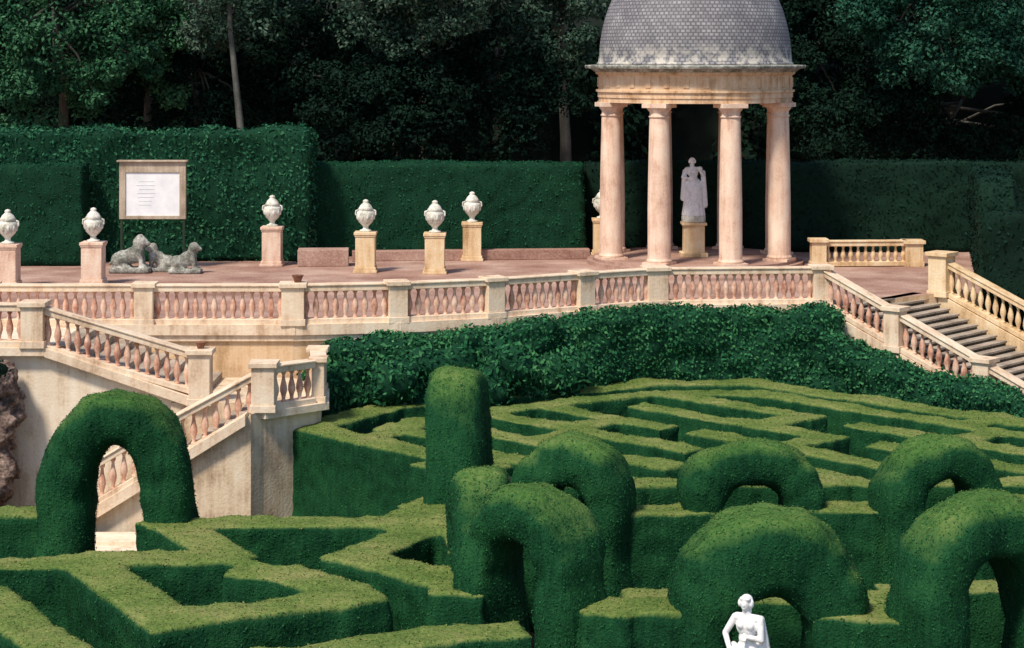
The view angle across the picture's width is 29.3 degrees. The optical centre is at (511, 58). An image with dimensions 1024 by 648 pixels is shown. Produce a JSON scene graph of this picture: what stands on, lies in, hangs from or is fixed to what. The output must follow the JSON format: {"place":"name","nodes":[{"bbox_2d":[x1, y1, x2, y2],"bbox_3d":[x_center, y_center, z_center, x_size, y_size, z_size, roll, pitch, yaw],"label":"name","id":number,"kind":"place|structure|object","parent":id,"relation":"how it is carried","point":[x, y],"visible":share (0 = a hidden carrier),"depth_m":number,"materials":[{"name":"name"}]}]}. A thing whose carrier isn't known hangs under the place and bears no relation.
{"place":"outdoors","nodes":[
{"label":"outdoors","id":0,"kind":"place"},
{"bbox_2d":[0,0,1023,163],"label":"hillside","id":1,"kind":"structure","parent":0,"point":[694,129],"depth_m":75.77,"materials":[{"name":"green plant"}]},
{"bbox_2d":[0,0,1023,161],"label":"distant forest","id":2,"kind":"object","parent":1,"relation":"on","point":[634,126],"visible":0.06,"depth_m":72.97,"materials":[{"name":"green plant"}]},
{"bbox_2d":[530,632,534,647],"bbox_3d":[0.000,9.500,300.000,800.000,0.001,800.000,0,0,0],"label":"ground","id":3,"kind":"structure","parent":0,"point":[532,642],"depth_m":31.98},
{"bbox_2d":[0,360,26,506],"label":"rockwork","id":4,"kind":"object","parent":3,"relation":"on","point":[13,415],"visible":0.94,"depth_m":39.56,"materials":[{"name":"stone"}]},
{"bbox_2d":[0,360,12,380],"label":"ivy shrub","id":5,"kind":"object","parent":4,"relation":"on","point":[4,368],"visible":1,"depth_m":39.51,"materials":[{"name":"green plant"}]},
{"bbox_2d":[33,388,199,556],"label":"topiary arch","id":6,"kind":"structure","parent":3,"relation":"on","point":[147,432],"depth_m":31.84,"materials":[{"name":"green plant"}]},
{"bbox_2d":[0,299,329,551],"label":"stone staircase","id":7,"kind":"structure","parent":3,"relation":"on","point":[239,434],"depth_m":40.17,"materials":[{"name":"beige stone"}]},
{"bbox_2d":[195,341,205,348],"bbox_3d":[-6.420,5.910,40.400,0.238,0.140,0.232,0,0,0],"label":"terracotta pot","id":8,"kind":"object","parent":7,"relation":"on","point":[200,344],"visible":1,"depth_m":40.33,"materials":[{"name":"brown ceramic"}]},
{"bbox_2d":[297,349,374,416],"bbox_3d":[-3.711,7.854,42.541,1.956,3.237,1.535,0,0,0],"label":"laurel shrub","id":9,"kind":"object","parent":3,"relation":"on","point":[344,384],"visible":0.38,"depth_m":42.35,"materials":[{"name":"green plant"}]},
{"bbox_2d":[357,346,426,406],"bbox_3d":[-2.817,7.852,42.879,1.655,3.333,1.853,0,0,-19],"label":"laurel shrub","id":10,"kind":"object","parent":3,"relation":"on","point":[392,382],"visible":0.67,"depth_m":42.29,"materials":[{"name":"green plant"}]},
{"bbox_2d":[399,337,483,404],"bbox_3d":[-1.667,7.839,43.301,2.133,3.315,1.610,0,0,0],"label":"laurel shrub","id":11,"kind":"object","parent":3,"relation":"on","point":[436,357],"visible":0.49,"depth_m":42.89,"materials":[{"name":"green plant"}]},
{"bbox_2d":[422,365,494,504],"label":"topiary arch","id":12,"kind":"structure","parent":3,"relation":"on","point":[458,425],"depth_m":33.12,"materials":[{"name":"green plant"}]},
{"bbox_2d":[445,465,509,571],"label":"topiary arch","id":13,"kind":"structure","parent":3,"relation":"on","point":[471,489],"depth_m":28.89,"materials":[{"name":"green plant"}]},
{"bbox_2d":[1,252,979,377],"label":"terrace","id":14,"kind":"structure","parent":3,"relation":"on","point":[231,359],"depth_m":52.05,"materials":[{"name":"stone"}]},
{"bbox_2d":[0,209,22,282],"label":"urn on pedestal","id":15,"kind":"object","parent":14,"relation":"on","point":[10,261],"visible":0.92,"depth_m":50.76,"materials":[{"name":"stone"}]},
{"bbox_2d":[0,14,22,105],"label":"broadleaf tree","id":16,"kind":"object","parent":14,"relation":"on","point":[9,56],"visible":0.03,"depth_m":64.55,"materials":[{"name":"green plant"}]},
{"bbox_2d":[0,161,90,265],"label":"tall clipped hedge","id":17,"kind":"object","parent":14,"relation":"on","point":[46,204],"visible":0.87,"depth_m":56.11,"materials":[{"name":"green plant"}]},
{"bbox_2d":[0,0,164,129],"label":"broadleaf tree","id":18,"kind":"object","parent":14,"relation":"on","point":[24,42],"visible":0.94,"depth_m":63.13,"materials":[{"name":"green plant"}]},
{"bbox_2d":[79,207,107,282],"bbox_3d":[-11.023,4.935,51.590,0.660,2.030,0.660,0,0,0],"label":"urn on pedestal","id":19,"kind":"object","parent":14,"relation":"on","point":[93,258],"visible":0.98,"depth_m":51.32,"materials":[{"name":"stone"}]},
{"bbox_2d":[62,0,193,130],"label":"broadleaf tree","id":20,"kind":"object","parent":14,"relation":"on","point":[171,12],"visible":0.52,"depth_m":65.43,"materials":[{"name":"green plant"}]},
{"bbox_2d":[109,234,150,273],"bbox_3d":[-10.620,5.423,54.426,1.178,1.084,0.558,0,0,0],"label":"carved stone lion","id":21,"kind":"object","parent":14,"relation":"on","point":[122,261],"visible":1,"depth_m":54.25},
{"bbox_2d":[117,160,188,251],"bbox_3d":[-10.157,4.410,55.380,2.000,3.080,0.240,0,0,0],"label":"notice board","id":22,"kind":"object","parent":14,"relation":"on","point":[152,189],"visible":0.92,"depth_m":55.38,"materials":[{"name":"white paper"}]},
{"bbox_2d":[145,243,171,271],"bbox_3d":[-9.827,5.556,54.760,0.866,0.821,0.426,0,0,0],"label":"carved stone lion","id":23,"kind":"object","parent":14,"relation":"on","point":[159,259],"visible":0.73,"depth_m":54.63},
{"bbox_2d":[0,121,318,261],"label":"tall clipped hedge","id":24,"kind":"object","parent":14,"relation":"on","point":[235,179],"visible":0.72,"depth_m":57.41,"materials":[{"name":"green plant"}]},
{"bbox_2d":[168,242,202,273],"bbox_3d":[-9.057,5.524,54.257,0.946,0.884,0.456,0,0,0],"label":"carved stone lion","id":25,"kind":"object","parent":14,"relation":"on","point":[181,263],"visible":1,"depth_m":54.11},
{"bbox_2d":[101,12,278,131],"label":"holm oak","id":26,"kind":"object","parent":14,"relation":"on","point":[206,94],"visible":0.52,"depth_m":67.11,"materials":[{"name":"green plant"}]},
{"bbox_2d":[171,0,308,130],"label":"broadleaf tree","id":27,"kind":"object","parent":14,"relation":"on","point":[223,25],"visible":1,"depth_m":63.59,"materials":[{"name":"green plant"}]},
{"bbox_2d":[259,195,284,266],"bbox_3d":[-6.888,4.935,56.309,0.660,2.030,0.660,0,0,0],"label":"urn on pedestal","id":28,"kind":"object","parent":14,"relation":"on","point":[272,243],"visible":1,"depth_m":56.04,"materials":[{"name":"stone"}]},
{"bbox_2d":[214,0,369,137],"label":"broadleaf tree","id":29,"kind":"object","parent":14,"relation":"on","point":[312,17],"visible":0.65,"depth_m":67.98,"materials":[{"name":"green plant"}]},
{"bbox_2d":[353,199,377,272],"bbox_3d":[-4.076,4.935,54.587,0.660,2.030,0.660,0,0,0],"label":"urn on pedestal","id":30,"kind":"object","parent":14,"relation":"on","point":[365,248],"visible":1,"depth_m":54.32,"materials":[{"name":"stone"}]},
{"bbox_2d":[275,35,483,161],"bbox_3d":[-3.757,2.641,64.144,5.730,6.818,6.191,0,0,38],"label":"holm oak","id":31,"kind":"object","parent":14,"relation":"on","point":[384,89],"visible":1,"depth_m":63.34,"materials":[{"name":"green plant"}]},
{"bbox_2d":[2,304,799,340],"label":"terrace cornice","id":32,"kind":"structure","parent":14,"relation":"on","point":[236,332],"depth_m":43.60,"materials":[{"name":"beige stone"}]},
{"bbox_2d":[0,264,833,325],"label":"stone balustrade","id":33,"kind":"object","parent":32,"relation":"on","point":[293,307],"visible":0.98,"depth_m":44.32,"materials":[{"name":"beige stone"}]},
{"bbox_2d":[292,274,303,282],"bbox_3d":[-4.790,4.920,43.786,0.272,0.160,0.265,0,0,0],"label":"terracotta pot","id":34,"kind":"object","parent":33,"relation":"on","point":[297,278],"visible":1,"depth_m":43.71,"materials":[{"name":"brown ceramic"}]},
{"bbox_2d":[322,0,533,159],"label":"holm oak","id":35,"kind":"object","parent":14,"relation":"on","point":[431,20],"visible":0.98,"depth_m":63.07,"materials":[{"name":"green plant"}]},
{"bbox_2d":[422,200,446,274],"bbox_3d":[-2.134,4.935,54.255,0.660,2.030,0.660,0,0,0],"label":"urn on pedestal","id":36,"kind":"object","parent":14,"relation":"on","point":[434,215],"visible":1,"depth_m":53.98,"materials":[{"name":"stone"}]},
{"bbox_2d":[298,247,589,266],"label":"wall","id":37,"kind":"structure","parent":14,"relation":"on","point":[322,257],"depth_m":57.61,"materials":[{"name":"stone"}]},
{"bbox_2d":[313,158,586,255],"bbox_3d":[-2.204,4.550,59.497,8.995,3.028,1.416,0,0,-1],"label":"tall clipped hedge","id":38,"kind":"object","parent":14,"relation":"on","point":[533,204],"visible":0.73,"depth_m":58.91,"materials":[{"name":"green plant"}]},
{"bbox_2d":[461,191,482,260],"bbox_3d":[-1.175,4.935,57.767,0.660,2.030,0.660,0,0,0],"label":"urn on pedestal","id":39,"kind":"object","parent":14,"relation":"on","point":[472,226],"visible":1,"depth_m":57.50,"materials":[{"name":"stone"}]},
{"bbox_2d":[407,7,598,161],"bbox_3d":[-0.585,2.025,65.520,5.181,8.050,5.650,0,0,-41],"label":"holm oak","id":40,"kind":"object","parent":14,"relation":"on","point":[528,84],"visible":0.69,"depth_m":64.91,"materials":[{"name":"green plant"}]},
{"bbox_2d":[497,0,610,161],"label":"holm oak","id":41,"kind":"object","parent":14,"relation":"on","point":[533,21],"visible":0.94,"depth_m":65.52,"materials":[{"name":"green plant"}]},
{"bbox_2d":[591,190,599,254],"bbox_3d":[2.719,4.935,59.106,0.660,2.030,0.660,0,0,0],"label":"urn on pedestal","id":42,"kind":"object","parent":14,"relation":"on","point":[596,228],"visible":0.37,"depth_m":58.84,"materials":[{"name":"stone"}]},
{"bbox_2d":[585,0,805,268],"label":"domed pavilion","id":43,"kind":"structure","parent":14,"relation":"on","point":[730,60],"depth_m":54.89,"materials":[{"name":"stone"}]},
{"bbox_2d":[679,157,707,256],"bbox_3d":[5.315,4.328,57.200,0.808,2.884,0.780,0,0,0],"label":"pavilion statue","id":44,"kind":"object","parent":43,"relation":"on","point":[693,197],"visible":1,"depth_m":56.94,"materials":[{"name":"stone"}]},
{"bbox_2d":[582,157,1023,252],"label":"tall clipped hedge","id":45,"kind":"object","parent":14,"relation":"on","point":[925,199],"visible":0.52,"depth_m":60.12,"materials":[{"name":"green plant"}]},
{"bbox_2d":[741,0,898,161],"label":"broadleaf tree","id":46,"kind":"object","parent":14,"relation":"on","point":[847,52],"visible":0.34,"depth_m":68.99,"materials":[{"name":"green plant"}]},
{"bbox_2d":[807,238,925,266],"bbox_3d":[10.145,5.545,56.122,3.368,0.810,0.653,0,0,-3],"label":"stone balustrade","id":47,"kind":"object","parent":14,"relation":"on","point":[911,254],"visible":0.99,"depth_m":55.95,"materials":[{"name":"beige stone"}]},
{"bbox_2d":[793,51,1023,162],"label":"broadleaf tree","id":48,"kind":"object","parent":14,"relation":"on","point":[856,112],"visible":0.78,"depth_m":66.22,"materials":[{"name":"green plant"}]},
{"bbox_2d":[822,0,1023,152],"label":"broadleaf tree","id":49,"kind":"object","parent":14,"relation":"on","point":[977,53],"visible":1,"depth_m":63.59,"materials":[{"name":"green plant"}]},
{"bbox_2d":[956,0,1023,158],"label":"broadleaf tree","id":50,"kind":"object","parent":14,"relation":"on","point":[1016,28],"visible":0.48,"depth_m":65.12,"materials":[{"name":"green plant"}]},
{"bbox_2d":[966,164,1019,276],"bbox_3d":[13.391,4.578,54.694,1.324,3.051,8.004,0,0,12],"label":"tall clipped hedge","id":51,"kind":"object","parent":14,"relation":"on","point":[990,187],"visible":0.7,"depth_m":51.30,"materials":[{"name":"green plant"}]},
{"bbox_2d":[476,335,539,406],"bbox_3d":[-0.396,7.824,43.458,1.992,3.408,1.358,0,0,40],"label":"laurel shrub","id":52,"kind":"object","parent":3,"relation":"on","point":[504,367],"visible":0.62,"depth_m":43.13,"materials":[{"name":"green plant"}]},
{"bbox_2d":[0,377,1023,647],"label":"maze hedge","id":53,"kind":"object","parent":3,"relation":"on","point":[352,551],"visible":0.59,"depth_m":31.43,"materials":[{"name":"green plant"}]},
{"bbox_2d":[452,481,607,647],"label":"topiary arch","id":54,"kind":"structure","parent":3,"relation":"on","point":[556,533],"depth_m":27.15,"materials":[{"name":"green plant"}]},
{"bbox_2d":[512,342,594,401],"bbox_3d":[0.844,7.943,44.197,2.069,3.055,1.578,0,0,0],"label":"laurel shrub","id":55,"kind":"object","parent":3,"relation":"on","point":[562,372],"visible":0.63,"depth_m":43.78,"materials":[{"name":"green plant"}]},
{"bbox_2d":[511,429,636,632],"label":"topiary arch","id":56,"kind":"structure","parent":3,"relation":"on","point":[594,472],"depth_m":32.05,"materials":[{"name":"green plant"}]},
{"bbox_2d":[317,299,1023,417],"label":"bank hedge","id":57,"kind":"object","parent":3,"relation":"on","point":[811,344],"visible":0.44,"depth_m":45.57,"materials":[{"name":"green plant"}]},
{"bbox_2d":[722,594,769,647],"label":"garden statue","id":58,"kind":"object","parent":3,"relation":"on","point":[752,629],"visible":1,"depth_m":25.32,"materials":[{"name":"white stone"}]},
{"bbox_2d":[676,437,826,512],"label":"topiary arch","id":59,"kind":"structure","parent":3,"relation":"on","point":[711,480],"depth_m":32.51,"materials":[{"name":"green plant"}]},
{"bbox_2d":[666,501,869,647],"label":"topiary arch","id":60,"kind":"structure","parent":3,"relation":"on","point":[800,560],"depth_m":26.36,"materials":[{"name":"green plant"}]},
{"bbox_2d":[824,250,1023,394],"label":"stone staircase","id":61,"kind":"structure","parent":3,"relation":"on","point":[953,331],"depth_m":47.19,"materials":[{"name":"beige stone"}]},
{"bbox_2d":[866,432,1002,583],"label":"topiary arch","id":62,"kind":"structure","parent":3,"relation":"on","point":[910,474],"depth_m":32.51,"materials":[{"name":"green plant"}]},
{"bbox_2d":[883,487,1023,647],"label":"topiary arch","id":63,"kind":"structure","parent":3,"relation":"on","point":[948,548],"depth_m":26.00,"materials":[{"name":"green plant"}]},
{"bbox_2d":[979,208,1023,330],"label":"tall clipped hedge","id":64,"kind":"object","parent":3,"relation":"on","point":[1001,246],"visible":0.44,"depth_m":48.91,"materials":[{"name":"green plant"}]}
]}

